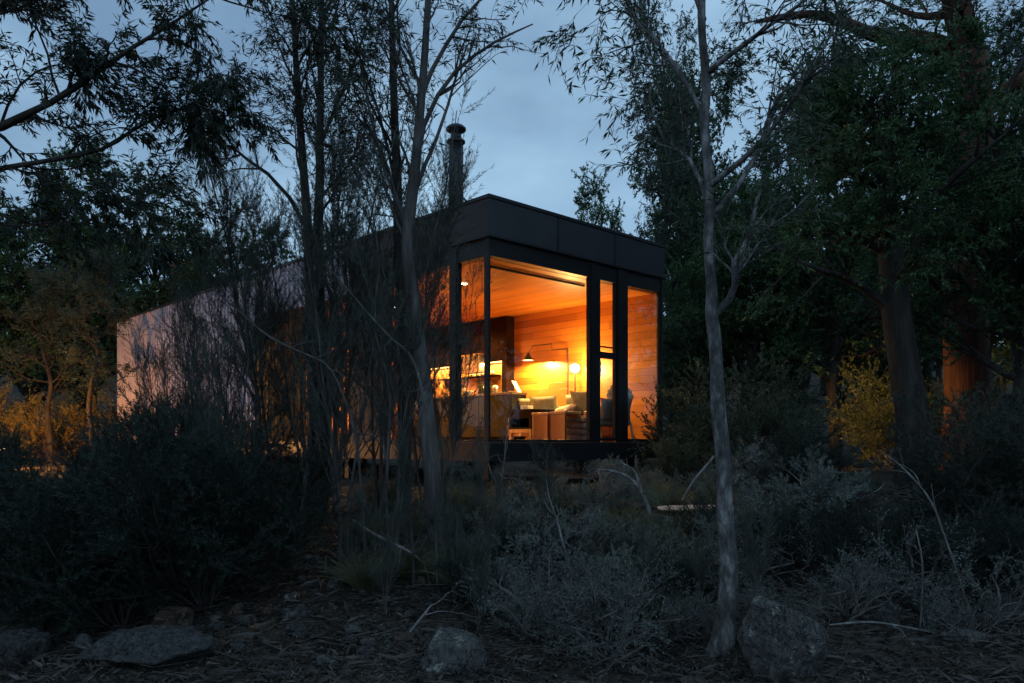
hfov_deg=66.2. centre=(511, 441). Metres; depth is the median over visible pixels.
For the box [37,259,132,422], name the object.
bushy tree
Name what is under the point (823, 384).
bushy tree
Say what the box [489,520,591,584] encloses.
grey shrub
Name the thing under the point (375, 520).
grass tussock
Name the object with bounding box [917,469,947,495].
dark shrub
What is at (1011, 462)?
dark shrub
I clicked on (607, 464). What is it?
grey shrub
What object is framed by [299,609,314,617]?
stone
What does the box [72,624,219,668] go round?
rock
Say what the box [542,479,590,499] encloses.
grass tussock
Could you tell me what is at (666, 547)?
twiggy shrub
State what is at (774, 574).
twiggy shrub
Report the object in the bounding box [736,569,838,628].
twiggy shrub
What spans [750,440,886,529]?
grey shrub
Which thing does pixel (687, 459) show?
dark shrub
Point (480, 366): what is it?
range hood
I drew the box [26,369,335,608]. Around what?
dark shrub
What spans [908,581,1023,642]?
twiggy shrub
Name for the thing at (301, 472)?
dark shrub
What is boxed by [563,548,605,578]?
grass tussock
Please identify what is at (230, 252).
wispy sapling
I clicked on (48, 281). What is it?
gum tree
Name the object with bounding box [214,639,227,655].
stone
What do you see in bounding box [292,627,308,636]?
stone
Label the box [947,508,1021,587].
feathery shrub
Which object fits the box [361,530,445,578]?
grass tussock
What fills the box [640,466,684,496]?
grey shrub
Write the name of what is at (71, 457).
dark shrub
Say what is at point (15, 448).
dark shrub
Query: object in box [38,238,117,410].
bushy tree
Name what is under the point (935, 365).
bushy tree
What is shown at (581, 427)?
pouf
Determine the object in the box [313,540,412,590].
grass tussock
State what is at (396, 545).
dead branch
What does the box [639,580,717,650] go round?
twiggy shrub
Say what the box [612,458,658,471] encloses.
dark shrub
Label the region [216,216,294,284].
bushy tree
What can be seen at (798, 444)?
dark shrub
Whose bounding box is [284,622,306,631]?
stone
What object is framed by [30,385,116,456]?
shrub
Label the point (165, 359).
wispy sapling
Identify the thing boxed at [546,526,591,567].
feathery shrub
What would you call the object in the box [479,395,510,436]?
cabinet door
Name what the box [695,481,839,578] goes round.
grey shrub
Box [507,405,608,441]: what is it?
sofa
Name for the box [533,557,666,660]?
twiggy shrub
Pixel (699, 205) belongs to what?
bushy tree
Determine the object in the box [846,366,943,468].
shrub
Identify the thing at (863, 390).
bushy tree
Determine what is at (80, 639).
rock
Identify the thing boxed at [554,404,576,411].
throw blanket
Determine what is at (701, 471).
dead branch
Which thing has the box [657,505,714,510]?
stone slab
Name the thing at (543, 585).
twiggy shrub
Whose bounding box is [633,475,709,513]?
grass tussock
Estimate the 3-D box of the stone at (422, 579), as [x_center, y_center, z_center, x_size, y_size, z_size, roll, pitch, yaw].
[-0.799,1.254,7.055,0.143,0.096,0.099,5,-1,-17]
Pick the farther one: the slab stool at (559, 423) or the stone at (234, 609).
the slab stool at (559, 423)
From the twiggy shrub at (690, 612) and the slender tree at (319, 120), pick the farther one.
the slender tree at (319, 120)
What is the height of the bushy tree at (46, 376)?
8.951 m
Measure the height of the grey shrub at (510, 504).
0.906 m
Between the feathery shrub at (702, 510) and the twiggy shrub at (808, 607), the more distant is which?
the feathery shrub at (702, 510)
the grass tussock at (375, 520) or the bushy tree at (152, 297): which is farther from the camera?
the bushy tree at (152, 297)
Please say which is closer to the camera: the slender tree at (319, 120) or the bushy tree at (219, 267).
the slender tree at (319, 120)
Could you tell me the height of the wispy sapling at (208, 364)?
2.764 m
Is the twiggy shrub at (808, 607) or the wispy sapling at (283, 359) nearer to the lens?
the twiggy shrub at (808, 607)
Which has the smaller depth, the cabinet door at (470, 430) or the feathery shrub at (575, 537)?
the feathery shrub at (575, 537)
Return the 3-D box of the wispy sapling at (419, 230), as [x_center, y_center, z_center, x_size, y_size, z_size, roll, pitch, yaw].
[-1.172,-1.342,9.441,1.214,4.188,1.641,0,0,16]
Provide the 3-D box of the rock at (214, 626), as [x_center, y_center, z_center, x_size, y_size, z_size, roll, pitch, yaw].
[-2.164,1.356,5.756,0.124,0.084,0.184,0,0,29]
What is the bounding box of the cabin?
[117,123,665,481]
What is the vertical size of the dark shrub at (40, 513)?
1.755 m
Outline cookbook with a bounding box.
[508,381,520,391]
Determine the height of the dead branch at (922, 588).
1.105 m
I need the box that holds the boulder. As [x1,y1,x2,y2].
[737,596,826,682]
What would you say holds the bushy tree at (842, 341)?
on the ground
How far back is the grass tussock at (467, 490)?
8.89 m
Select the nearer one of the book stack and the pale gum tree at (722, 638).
the pale gum tree at (722, 638)
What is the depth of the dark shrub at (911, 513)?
7.58 m
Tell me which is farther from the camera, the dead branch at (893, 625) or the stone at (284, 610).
the stone at (284, 610)
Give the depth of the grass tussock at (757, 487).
9.18 m
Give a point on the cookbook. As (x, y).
(516, 386)
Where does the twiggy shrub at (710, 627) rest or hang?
on the ground
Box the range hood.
[462,353,483,374]
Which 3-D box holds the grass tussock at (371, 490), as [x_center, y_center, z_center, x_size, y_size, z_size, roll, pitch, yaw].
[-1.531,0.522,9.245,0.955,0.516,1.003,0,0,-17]
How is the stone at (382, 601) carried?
on the ground
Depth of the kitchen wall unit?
15.79 m
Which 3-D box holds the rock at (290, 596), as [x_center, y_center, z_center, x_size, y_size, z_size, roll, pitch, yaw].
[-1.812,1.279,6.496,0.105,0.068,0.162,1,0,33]
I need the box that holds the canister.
[493,385,498,392]
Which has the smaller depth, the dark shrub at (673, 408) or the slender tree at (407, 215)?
the slender tree at (407, 215)
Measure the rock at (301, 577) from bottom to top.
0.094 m
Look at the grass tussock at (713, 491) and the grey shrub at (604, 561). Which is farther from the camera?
the grass tussock at (713, 491)
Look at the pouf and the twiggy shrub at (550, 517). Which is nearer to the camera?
the twiggy shrub at (550, 517)
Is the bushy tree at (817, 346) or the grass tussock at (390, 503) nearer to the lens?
the grass tussock at (390, 503)
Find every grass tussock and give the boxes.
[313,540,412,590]
[333,511,393,546]
[341,467,418,511]
[344,468,416,504]
[349,507,418,542]
[353,507,389,531]
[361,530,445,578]
[403,531,520,592]
[412,497,468,528]
[416,479,496,517]
[422,472,503,518]
[427,528,502,566]
[485,472,536,495]
[487,489,530,517]
[493,517,541,557]
[537,481,591,516]
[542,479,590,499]
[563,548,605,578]
[568,533,614,565]
[593,494,659,533]
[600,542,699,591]
[622,507,700,552]
[633,474,676,501]
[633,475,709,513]
[637,507,679,533]
[642,586,696,618]
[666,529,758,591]
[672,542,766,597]
[682,474,743,504]
[690,486,757,525]
[733,477,776,498]
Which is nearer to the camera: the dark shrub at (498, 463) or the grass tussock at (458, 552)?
the grass tussock at (458, 552)
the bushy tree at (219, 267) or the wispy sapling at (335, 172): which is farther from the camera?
the bushy tree at (219, 267)
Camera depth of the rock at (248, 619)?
5.86 m
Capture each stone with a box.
[209,615,220,622]
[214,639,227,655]
[227,605,243,617]
[259,607,271,617]
[279,607,294,614]
[282,610,298,620]
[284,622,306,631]
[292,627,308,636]
[295,604,306,611]
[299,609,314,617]
[302,554,312,562]
[316,654,330,666]
[326,580,337,589]
[327,657,343,668]
[342,635,357,644]
[355,645,376,654]
[358,637,376,645]
[379,596,391,605]
[392,633,413,641]
[398,650,422,659]
[403,608,421,618]
[416,576,427,585]
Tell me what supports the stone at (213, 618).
on the ground
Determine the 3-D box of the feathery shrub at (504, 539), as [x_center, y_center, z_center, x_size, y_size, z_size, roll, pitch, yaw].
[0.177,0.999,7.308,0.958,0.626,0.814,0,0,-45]
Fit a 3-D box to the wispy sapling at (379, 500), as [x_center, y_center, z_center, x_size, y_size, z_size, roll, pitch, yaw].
[-1.466,-1.878,8.870,1.731,5.565,1.882,0,0,-29]
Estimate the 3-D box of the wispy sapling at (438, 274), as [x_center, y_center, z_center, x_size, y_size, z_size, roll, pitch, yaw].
[-1.037,-1.333,7.422,1.600,4.926,1.527,0,0,20]
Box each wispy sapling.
[118,319,185,471]
[134,292,225,475]
[147,236,247,468]
[157,264,261,496]
[174,17,328,516]
[174,212,303,482]
[223,99,382,528]
[242,169,431,562]
[268,0,425,513]
[305,49,460,522]
[335,54,494,557]
[361,160,466,454]
[382,261,463,519]
[409,245,502,511]
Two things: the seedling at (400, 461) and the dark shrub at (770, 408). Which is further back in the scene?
the dark shrub at (770, 408)
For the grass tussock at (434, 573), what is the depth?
6.99 m
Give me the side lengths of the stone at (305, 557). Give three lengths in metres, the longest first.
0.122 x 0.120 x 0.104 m
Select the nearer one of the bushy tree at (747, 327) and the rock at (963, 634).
the rock at (963, 634)
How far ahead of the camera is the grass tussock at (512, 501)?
8.63 m
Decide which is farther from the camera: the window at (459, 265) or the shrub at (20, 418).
the shrub at (20, 418)
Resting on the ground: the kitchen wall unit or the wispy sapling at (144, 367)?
the wispy sapling at (144, 367)
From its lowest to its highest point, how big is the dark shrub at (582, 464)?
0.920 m
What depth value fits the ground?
6.07 m
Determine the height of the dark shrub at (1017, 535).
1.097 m
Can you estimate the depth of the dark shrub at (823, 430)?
12.62 m
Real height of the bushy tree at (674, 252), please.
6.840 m
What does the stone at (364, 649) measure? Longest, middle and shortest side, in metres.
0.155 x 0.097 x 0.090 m
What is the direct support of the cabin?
on the ground
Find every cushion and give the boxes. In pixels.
[518,398,530,408]
[529,395,557,409]
[565,395,571,404]
[569,391,585,414]
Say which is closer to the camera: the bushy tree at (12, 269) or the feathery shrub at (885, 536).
the feathery shrub at (885, 536)
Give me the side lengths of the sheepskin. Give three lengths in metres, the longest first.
0.514 x 0.370 x 0.263 m
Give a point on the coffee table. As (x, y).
(522, 419)
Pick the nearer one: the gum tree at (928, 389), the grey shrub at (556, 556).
the grey shrub at (556, 556)
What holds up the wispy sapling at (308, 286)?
on the ground
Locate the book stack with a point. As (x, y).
(528, 406)
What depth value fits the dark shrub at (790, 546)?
6.88 m
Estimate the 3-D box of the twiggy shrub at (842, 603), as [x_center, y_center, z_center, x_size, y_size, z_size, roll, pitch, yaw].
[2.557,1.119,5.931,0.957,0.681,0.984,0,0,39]
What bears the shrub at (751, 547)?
on the ground
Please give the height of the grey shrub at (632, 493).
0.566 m
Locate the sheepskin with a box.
[606,385,633,398]
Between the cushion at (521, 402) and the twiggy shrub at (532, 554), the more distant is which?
the cushion at (521, 402)
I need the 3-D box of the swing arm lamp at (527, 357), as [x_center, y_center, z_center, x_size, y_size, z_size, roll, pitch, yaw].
[0.670,-1.120,14.773,1.004,1.439,0.209,0,0,23]
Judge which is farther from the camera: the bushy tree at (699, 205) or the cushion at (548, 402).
the bushy tree at (699, 205)
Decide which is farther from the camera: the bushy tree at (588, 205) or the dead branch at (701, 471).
the bushy tree at (588, 205)
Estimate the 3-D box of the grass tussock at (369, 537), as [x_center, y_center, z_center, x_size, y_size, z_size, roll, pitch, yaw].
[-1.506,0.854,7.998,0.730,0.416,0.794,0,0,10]
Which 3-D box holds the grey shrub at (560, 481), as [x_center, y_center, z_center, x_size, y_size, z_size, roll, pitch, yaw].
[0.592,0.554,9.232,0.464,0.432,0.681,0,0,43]
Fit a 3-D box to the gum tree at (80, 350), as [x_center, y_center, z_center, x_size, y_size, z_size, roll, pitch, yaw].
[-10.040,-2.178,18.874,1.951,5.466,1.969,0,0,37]
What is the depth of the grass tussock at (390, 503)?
9.05 m
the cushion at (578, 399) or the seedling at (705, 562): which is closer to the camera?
the seedling at (705, 562)
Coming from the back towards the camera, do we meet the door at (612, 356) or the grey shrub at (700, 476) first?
the door at (612, 356)
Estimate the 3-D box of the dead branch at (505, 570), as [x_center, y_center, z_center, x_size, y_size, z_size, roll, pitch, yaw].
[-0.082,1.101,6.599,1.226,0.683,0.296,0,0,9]
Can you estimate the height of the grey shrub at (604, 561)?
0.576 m
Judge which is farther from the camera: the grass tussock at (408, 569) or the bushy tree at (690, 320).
the bushy tree at (690, 320)
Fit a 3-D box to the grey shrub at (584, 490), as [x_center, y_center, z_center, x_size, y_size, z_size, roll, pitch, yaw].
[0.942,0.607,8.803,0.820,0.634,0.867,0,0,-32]
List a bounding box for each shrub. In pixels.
[0,380,59,457]
[0,395,94,461]
[0,415,36,466]
[0,419,220,632]
[0,423,73,501]
[0,443,139,601]
[0,516,131,630]
[2,489,216,638]
[20,421,134,523]
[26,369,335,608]
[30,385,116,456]
[60,392,190,500]
[114,386,317,488]
[122,474,266,624]
[130,431,366,593]
[247,429,345,517]
[421,503,567,597]
[426,543,522,607]
[449,489,568,547]
[454,461,479,465]
[455,532,602,627]
[478,462,502,467]
[478,517,573,581]
[478,565,592,651]
[481,471,556,519]
[484,571,578,639]
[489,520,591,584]
[492,492,629,574]
[496,539,606,625]
[513,548,684,682]
[517,518,602,580]
[518,575,613,640]
[527,460,563,469]
[529,501,637,559]
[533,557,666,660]
[538,547,693,649]
[540,472,574,504]
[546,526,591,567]
[557,469,645,518]
[560,460,600,472]
[574,542,669,606]
[591,476,656,514]
[594,453,649,501]
[594,532,664,569]
[602,512,662,551]
[611,511,747,593]
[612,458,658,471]
[626,354,782,482]
[634,550,712,604]
[639,418,715,494]
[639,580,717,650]
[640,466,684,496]
[645,550,719,611]
[661,480,740,554]
[661,491,776,585]
[665,597,749,651]
[668,492,827,603]
[675,342,840,482]
[679,456,733,491]
[685,347,830,479]
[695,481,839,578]
[700,434,783,502]
[702,567,808,620]
[731,411,870,509]
[734,377,846,476]
[734,470,782,592]
[736,482,860,577]
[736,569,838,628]
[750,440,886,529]
[778,549,928,636]
[800,487,933,583]
[800,490,874,535]
[806,495,1012,609]
[817,386,933,469]
[825,350,993,467]
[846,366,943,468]
[849,516,938,576]
[853,368,1023,565]
[854,470,887,495]
[866,505,1016,597]
[872,492,946,549]
[875,554,967,623]
[887,526,1023,633]
[900,429,1023,551]
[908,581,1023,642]
[914,347,1023,496]
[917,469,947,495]
[917,484,1023,608]
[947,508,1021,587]
[993,367,1013,415]
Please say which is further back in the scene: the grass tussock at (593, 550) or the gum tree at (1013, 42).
the gum tree at (1013, 42)
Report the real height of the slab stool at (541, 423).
0.490 m
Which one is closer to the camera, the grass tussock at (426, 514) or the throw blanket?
the grass tussock at (426, 514)
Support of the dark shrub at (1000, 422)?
on the ground
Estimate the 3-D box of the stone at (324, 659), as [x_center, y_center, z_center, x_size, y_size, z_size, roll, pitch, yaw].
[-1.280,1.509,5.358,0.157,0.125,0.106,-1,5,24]
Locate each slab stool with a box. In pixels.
[532,412,550,439]
[550,411,580,439]
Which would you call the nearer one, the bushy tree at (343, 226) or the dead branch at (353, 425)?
the dead branch at (353, 425)
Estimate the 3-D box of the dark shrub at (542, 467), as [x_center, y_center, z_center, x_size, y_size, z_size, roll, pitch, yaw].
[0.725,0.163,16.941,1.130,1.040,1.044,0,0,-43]
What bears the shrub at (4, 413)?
on the ground
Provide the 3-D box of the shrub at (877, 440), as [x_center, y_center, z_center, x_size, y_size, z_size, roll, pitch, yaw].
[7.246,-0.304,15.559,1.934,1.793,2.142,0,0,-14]
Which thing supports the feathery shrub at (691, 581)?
on the ground
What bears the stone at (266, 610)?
on the ground
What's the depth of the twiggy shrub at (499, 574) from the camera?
6.34 m
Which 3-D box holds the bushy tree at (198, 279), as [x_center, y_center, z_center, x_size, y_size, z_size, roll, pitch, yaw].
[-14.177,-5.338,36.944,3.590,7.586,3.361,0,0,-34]
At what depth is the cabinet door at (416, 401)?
16.99 m
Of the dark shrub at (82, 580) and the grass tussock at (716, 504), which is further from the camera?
the grass tussock at (716, 504)
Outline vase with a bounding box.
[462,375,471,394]
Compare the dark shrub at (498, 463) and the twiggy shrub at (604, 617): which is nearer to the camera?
the twiggy shrub at (604, 617)
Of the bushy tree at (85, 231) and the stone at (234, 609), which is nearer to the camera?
the stone at (234, 609)
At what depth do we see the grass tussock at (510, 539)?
7.35 m
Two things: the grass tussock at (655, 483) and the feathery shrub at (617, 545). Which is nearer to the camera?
the feathery shrub at (617, 545)
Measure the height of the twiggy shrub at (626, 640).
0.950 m
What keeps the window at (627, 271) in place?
in the cabin
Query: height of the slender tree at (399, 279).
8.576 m
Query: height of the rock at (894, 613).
0.212 m
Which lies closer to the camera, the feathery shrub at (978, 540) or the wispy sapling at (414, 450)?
the feathery shrub at (978, 540)
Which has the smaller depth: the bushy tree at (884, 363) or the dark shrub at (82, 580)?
the dark shrub at (82, 580)
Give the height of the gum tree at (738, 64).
12.469 m
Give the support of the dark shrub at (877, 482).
on the ground
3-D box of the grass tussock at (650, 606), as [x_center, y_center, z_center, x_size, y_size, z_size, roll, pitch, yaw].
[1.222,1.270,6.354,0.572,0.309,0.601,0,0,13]
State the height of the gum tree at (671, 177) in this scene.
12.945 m
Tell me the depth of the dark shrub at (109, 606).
5.98 m
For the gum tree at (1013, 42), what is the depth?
19.86 m
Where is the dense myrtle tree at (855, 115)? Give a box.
[718,2,1023,485]
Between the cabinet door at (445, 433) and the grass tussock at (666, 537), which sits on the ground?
the grass tussock at (666, 537)
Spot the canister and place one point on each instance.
(495, 388)
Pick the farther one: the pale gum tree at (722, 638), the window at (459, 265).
the window at (459, 265)
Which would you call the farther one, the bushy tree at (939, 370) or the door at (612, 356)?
the bushy tree at (939, 370)
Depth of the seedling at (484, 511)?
7.12 m
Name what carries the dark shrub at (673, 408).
on the ground
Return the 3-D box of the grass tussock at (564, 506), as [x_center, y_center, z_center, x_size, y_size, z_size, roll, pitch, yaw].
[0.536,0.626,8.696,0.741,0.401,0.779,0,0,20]
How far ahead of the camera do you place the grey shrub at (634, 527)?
7.49 m
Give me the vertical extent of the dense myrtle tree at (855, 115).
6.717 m
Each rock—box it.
[0,627,50,667]
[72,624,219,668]
[74,633,92,648]
[151,606,194,624]
[206,622,225,631]
[232,642,245,653]
[233,614,256,625]
[283,591,300,599]
[297,575,304,582]
[344,624,361,634]
[419,627,487,675]
[863,599,901,623]
[939,627,987,646]
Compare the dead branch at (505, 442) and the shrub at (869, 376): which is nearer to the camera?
the dead branch at (505, 442)
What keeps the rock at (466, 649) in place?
on the ground
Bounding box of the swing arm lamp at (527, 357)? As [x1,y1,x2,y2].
[523,343,568,394]
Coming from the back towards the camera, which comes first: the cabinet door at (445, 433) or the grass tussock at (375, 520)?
the cabinet door at (445, 433)
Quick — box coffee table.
[509,409,554,439]
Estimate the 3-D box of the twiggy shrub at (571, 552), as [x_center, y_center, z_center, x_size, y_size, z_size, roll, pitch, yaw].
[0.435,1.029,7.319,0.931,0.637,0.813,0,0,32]
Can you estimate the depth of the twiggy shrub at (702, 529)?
7.15 m
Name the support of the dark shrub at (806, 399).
on the ground
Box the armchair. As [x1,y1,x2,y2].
[584,398,633,441]
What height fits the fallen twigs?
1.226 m
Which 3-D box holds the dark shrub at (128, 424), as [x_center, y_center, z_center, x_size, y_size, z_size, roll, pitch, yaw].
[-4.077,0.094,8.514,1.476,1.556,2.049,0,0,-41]
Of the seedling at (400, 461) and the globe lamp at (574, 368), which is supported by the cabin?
the globe lamp at (574, 368)
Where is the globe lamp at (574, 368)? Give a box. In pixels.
[570,364,579,391]
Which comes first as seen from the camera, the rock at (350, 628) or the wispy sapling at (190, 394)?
the rock at (350, 628)
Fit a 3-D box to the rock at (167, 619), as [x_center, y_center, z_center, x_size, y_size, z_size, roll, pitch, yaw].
[-2.545,1.359,5.910,0.316,0.244,0.252,0,0,-37]
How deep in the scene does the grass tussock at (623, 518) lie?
7.99 m
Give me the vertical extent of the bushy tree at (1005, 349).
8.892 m
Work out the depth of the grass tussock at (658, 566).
6.68 m
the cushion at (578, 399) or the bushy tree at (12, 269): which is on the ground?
the bushy tree at (12, 269)
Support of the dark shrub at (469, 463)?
on the ground
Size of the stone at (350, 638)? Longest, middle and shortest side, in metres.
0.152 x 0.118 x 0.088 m
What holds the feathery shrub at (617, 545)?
on the ground
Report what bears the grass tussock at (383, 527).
on the ground
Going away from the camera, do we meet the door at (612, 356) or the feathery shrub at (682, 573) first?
the feathery shrub at (682, 573)
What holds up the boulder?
on the ground
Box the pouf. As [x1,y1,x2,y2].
[567,417,601,439]
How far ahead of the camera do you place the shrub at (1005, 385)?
15.96 m
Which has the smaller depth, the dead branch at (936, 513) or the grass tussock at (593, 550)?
the dead branch at (936, 513)
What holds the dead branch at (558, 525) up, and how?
on the ground
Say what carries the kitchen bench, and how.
on the cabin
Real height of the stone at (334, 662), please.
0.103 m
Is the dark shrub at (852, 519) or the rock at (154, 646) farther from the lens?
the dark shrub at (852, 519)
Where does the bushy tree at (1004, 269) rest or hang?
on the ground
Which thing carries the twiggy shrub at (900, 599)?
on the ground
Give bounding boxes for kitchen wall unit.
[410,316,513,396]
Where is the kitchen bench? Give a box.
[397,392,526,439]
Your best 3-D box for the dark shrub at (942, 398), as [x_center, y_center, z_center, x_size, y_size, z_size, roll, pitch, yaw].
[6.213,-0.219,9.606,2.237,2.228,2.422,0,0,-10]
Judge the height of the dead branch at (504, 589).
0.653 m
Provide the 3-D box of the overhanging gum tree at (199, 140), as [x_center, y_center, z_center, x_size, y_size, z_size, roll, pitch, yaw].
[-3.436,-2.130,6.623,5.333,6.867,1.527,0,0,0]
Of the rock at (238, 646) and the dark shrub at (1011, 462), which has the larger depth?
the dark shrub at (1011, 462)
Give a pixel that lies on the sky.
(530, 129)
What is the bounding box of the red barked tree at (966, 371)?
[715,0,1023,471]
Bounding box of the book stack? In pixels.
[521,405,532,408]
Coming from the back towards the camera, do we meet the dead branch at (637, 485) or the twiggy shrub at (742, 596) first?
the dead branch at (637, 485)
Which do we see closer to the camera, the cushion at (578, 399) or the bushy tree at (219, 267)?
the cushion at (578, 399)
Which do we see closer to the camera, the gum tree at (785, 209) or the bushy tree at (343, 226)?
the gum tree at (785, 209)
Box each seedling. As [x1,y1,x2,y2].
[356,489,413,615]
[382,406,434,585]
[466,424,512,563]
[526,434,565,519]
[686,507,717,613]
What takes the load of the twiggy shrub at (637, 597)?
on the ground
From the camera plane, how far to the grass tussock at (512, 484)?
9.35 m
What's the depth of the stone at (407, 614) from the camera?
6.44 m
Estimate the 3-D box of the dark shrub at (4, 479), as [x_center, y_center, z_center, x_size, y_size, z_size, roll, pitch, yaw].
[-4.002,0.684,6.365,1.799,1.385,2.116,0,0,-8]
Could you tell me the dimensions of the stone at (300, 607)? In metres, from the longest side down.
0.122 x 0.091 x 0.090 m
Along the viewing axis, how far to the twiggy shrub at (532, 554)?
6.91 m
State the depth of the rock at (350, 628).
5.96 m
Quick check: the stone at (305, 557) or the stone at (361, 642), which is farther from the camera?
the stone at (305, 557)
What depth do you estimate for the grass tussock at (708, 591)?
6.65 m
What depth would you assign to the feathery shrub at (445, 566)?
6.57 m
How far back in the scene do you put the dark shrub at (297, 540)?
6.40 m
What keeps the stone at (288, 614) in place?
on the ground
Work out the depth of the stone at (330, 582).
6.70 m
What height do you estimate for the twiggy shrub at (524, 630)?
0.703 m
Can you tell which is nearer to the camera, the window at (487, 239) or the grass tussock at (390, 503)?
the grass tussock at (390, 503)
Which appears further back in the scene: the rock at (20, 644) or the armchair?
the armchair
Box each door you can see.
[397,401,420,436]
[434,400,448,436]
[462,397,478,436]
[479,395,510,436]
[599,283,616,440]
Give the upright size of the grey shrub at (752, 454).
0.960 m
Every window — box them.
[386,248,450,441]
[457,237,484,441]
[485,236,590,441]
[626,270,661,441]
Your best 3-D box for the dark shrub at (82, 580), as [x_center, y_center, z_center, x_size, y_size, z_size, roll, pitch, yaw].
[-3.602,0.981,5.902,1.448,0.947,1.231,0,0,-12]
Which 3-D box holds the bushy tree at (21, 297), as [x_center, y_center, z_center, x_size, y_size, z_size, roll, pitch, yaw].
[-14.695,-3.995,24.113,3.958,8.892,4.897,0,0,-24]
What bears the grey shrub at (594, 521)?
on the ground
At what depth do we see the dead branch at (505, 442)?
8.79 m
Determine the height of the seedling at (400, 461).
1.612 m
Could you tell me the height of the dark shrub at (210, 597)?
1.188 m
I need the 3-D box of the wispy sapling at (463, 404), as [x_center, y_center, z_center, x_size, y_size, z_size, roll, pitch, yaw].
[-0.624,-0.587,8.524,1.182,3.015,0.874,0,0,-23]
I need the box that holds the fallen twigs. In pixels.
[5,481,1023,682]
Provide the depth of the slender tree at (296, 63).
9.16 m
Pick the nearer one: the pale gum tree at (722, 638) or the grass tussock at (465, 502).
the pale gum tree at (722, 638)
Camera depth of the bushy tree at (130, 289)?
49.56 m
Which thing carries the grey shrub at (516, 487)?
on the ground
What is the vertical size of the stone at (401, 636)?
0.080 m
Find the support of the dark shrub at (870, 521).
on the ground
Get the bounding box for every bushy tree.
[0,123,141,450]
[0,163,101,453]
[0,210,52,402]
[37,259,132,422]
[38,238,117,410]
[44,251,99,407]
[72,158,214,343]
[117,265,149,307]
[168,190,265,294]
[186,250,218,292]
[195,228,234,283]
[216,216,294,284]
[330,210,363,246]
[571,162,631,234]
[626,45,747,376]
[642,193,752,412]
[654,151,803,406]
[663,246,749,424]
[667,173,833,441]
[718,123,844,394]
[762,150,922,465]
[767,313,828,395]
[807,108,943,458]
[810,319,831,395]
[841,188,940,406]
[878,0,1023,451]
[909,143,1022,387]
[915,277,990,373]
[935,132,1023,384]
[936,363,941,381]
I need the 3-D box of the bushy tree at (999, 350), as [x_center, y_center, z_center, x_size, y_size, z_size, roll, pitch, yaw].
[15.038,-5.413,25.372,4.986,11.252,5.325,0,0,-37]
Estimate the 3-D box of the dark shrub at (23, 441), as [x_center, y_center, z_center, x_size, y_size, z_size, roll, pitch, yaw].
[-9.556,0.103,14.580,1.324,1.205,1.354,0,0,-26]
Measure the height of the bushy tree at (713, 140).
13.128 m
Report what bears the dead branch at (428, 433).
on the ground
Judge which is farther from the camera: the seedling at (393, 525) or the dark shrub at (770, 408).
the dark shrub at (770, 408)
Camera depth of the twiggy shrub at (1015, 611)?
5.82 m
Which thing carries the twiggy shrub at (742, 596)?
on the ground
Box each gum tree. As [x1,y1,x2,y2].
[0,0,419,289]
[0,258,93,461]
[43,236,141,462]
[530,0,947,656]
[616,23,769,439]
[621,0,710,461]
[737,87,863,435]
[891,112,996,452]
[918,0,1023,408]
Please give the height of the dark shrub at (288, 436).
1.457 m
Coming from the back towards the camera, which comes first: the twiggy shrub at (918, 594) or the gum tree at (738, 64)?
the gum tree at (738, 64)
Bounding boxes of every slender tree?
[178,0,359,505]
[244,0,422,512]
[287,0,453,545]
[290,0,545,568]
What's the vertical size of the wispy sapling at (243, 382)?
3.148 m
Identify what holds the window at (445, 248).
in the cabin
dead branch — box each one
[212,287,384,574]
[325,264,439,588]
[352,519,438,590]
[409,577,471,632]
[434,532,559,603]
[460,560,547,620]
[480,400,535,498]
[529,458,574,584]
[583,458,651,513]
[681,456,714,499]
[830,611,1023,646]
[873,447,968,609]
[891,520,938,627]
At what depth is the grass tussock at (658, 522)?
7.98 m
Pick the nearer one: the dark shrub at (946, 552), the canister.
the dark shrub at (946, 552)
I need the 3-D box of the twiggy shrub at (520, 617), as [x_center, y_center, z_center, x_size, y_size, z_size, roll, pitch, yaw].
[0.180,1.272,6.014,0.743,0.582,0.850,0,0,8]
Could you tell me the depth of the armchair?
12.74 m
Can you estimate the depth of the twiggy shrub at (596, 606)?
5.96 m
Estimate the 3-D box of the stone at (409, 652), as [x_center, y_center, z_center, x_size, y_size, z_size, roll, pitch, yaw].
[-0.701,1.477,5.429,0.180,0.050,0.127,-2,4,8]
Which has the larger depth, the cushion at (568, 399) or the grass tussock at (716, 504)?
the cushion at (568, 399)
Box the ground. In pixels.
[0,342,1023,682]
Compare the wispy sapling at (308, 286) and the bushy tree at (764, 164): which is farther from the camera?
the bushy tree at (764, 164)
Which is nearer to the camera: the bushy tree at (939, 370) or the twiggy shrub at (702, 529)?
the twiggy shrub at (702, 529)
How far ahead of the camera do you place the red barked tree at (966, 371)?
14.63 m
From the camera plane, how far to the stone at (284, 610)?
6.21 m
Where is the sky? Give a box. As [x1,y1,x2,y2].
[0,0,1023,342]
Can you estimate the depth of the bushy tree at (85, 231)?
24.19 m
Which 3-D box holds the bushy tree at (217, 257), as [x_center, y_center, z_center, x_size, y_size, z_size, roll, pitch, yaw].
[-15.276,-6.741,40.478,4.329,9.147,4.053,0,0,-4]

